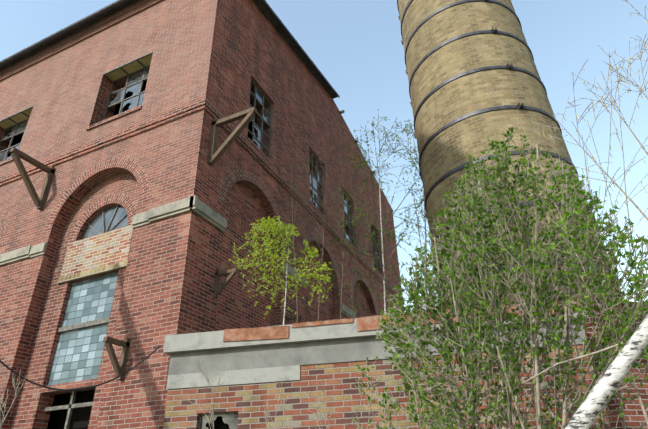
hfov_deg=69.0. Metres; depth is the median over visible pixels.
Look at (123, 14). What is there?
eave cornice
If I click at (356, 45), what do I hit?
sky
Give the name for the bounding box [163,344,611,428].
annex
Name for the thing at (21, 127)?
window glass
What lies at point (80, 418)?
interior liner
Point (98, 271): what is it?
lintel
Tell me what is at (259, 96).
window glass
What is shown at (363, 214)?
birch
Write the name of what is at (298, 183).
roof saplings
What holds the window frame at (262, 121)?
attached to the building
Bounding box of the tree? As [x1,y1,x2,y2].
[352,127,647,428]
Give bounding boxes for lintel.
[56,260,127,283]
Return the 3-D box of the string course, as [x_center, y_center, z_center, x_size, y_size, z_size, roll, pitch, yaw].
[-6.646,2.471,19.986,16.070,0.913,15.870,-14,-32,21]
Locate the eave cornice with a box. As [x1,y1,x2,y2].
[0,0,163,81]
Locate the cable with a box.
[0,346,159,390]
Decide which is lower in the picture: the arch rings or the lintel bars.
the arch rings
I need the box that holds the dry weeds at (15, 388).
[0,323,383,428]
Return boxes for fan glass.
[81,206,127,238]
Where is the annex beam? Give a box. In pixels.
[168,320,587,374]
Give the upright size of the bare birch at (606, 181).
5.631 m
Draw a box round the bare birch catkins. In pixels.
[506,0,647,352]
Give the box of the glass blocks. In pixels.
[47,272,117,385]
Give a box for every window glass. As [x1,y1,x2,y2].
[0,120,27,161]
[108,66,149,112]
[201,414,237,428]
[249,88,269,149]
[310,174,321,207]
[342,193,352,242]
[373,233,378,262]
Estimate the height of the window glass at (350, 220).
2.300 m
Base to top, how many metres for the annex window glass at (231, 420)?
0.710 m
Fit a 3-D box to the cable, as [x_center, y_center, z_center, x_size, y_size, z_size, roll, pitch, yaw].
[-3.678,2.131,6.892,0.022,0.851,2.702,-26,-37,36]
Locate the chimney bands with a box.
[397,0,617,302]
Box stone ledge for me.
[0,195,355,318]
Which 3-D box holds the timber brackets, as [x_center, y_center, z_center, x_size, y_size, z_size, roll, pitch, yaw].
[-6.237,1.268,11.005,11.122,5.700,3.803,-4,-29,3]
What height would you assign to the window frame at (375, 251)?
2.356 m
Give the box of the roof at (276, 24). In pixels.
[0,0,393,211]
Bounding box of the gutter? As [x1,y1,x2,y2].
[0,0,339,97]
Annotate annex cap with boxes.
[163,302,587,388]
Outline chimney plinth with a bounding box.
[579,296,647,428]
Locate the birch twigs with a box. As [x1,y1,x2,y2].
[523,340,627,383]
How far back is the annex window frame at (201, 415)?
7.35 m
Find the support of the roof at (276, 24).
on the building
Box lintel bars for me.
[0,51,152,123]
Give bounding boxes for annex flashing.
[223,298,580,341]
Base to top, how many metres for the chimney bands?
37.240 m
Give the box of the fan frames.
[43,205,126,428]
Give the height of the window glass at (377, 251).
1.840 m
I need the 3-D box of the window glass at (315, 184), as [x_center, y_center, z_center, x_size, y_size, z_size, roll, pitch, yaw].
[-0.310,-0.866,16.244,0.001,1.840,1.300,-14,-32,21]
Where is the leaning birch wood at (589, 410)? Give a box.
[564,314,647,428]
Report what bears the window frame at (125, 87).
attached to the building
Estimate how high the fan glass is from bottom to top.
0.800 m
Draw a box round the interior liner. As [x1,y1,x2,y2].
[7,80,310,428]
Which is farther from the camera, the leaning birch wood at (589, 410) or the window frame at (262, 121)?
the window frame at (262, 121)
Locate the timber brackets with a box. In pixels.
[10,107,302,379]
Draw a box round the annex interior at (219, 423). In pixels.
[206,416,229,428]
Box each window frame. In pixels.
[0,119,28,160]
[103,65,149,119]
[198,412,237,428]
[248,80,270,158]
[309,150,323,213]
[342,191,353,244]
[371,226,380,272]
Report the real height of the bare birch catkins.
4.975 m
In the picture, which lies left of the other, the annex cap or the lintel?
the lintel
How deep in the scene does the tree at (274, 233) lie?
8.03 m
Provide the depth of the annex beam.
7.48 m
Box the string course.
[0,98,404,304]
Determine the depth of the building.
11.70 m
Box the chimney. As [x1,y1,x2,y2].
[398,0,621,308]
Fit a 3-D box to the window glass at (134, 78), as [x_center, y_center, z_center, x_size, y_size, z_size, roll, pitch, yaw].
[-5.285,-3.210,12.942,1.830,2.000,0.001,-14,-32,21]
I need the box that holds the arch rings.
[0,157,377,314]
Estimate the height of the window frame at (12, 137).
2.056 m
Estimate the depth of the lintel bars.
13.36 m
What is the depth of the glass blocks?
9.77 m
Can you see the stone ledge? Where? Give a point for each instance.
(197, 206)
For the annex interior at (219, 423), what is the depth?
7.52 m
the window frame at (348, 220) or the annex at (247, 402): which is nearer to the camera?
the annex at (247, 402)
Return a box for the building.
[0,0,403,428]
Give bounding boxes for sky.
[0,0,647,308]
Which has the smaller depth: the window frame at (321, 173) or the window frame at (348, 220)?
the window frame at (321, 173)
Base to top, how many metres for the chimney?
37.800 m
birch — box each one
[329,109,437,318]
[486,0,647,428]
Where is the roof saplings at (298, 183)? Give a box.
[275,141,372,322]
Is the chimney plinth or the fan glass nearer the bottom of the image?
the chimney plinth
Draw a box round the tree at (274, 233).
[228,216,333,325]
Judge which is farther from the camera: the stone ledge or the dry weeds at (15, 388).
the stone ledge

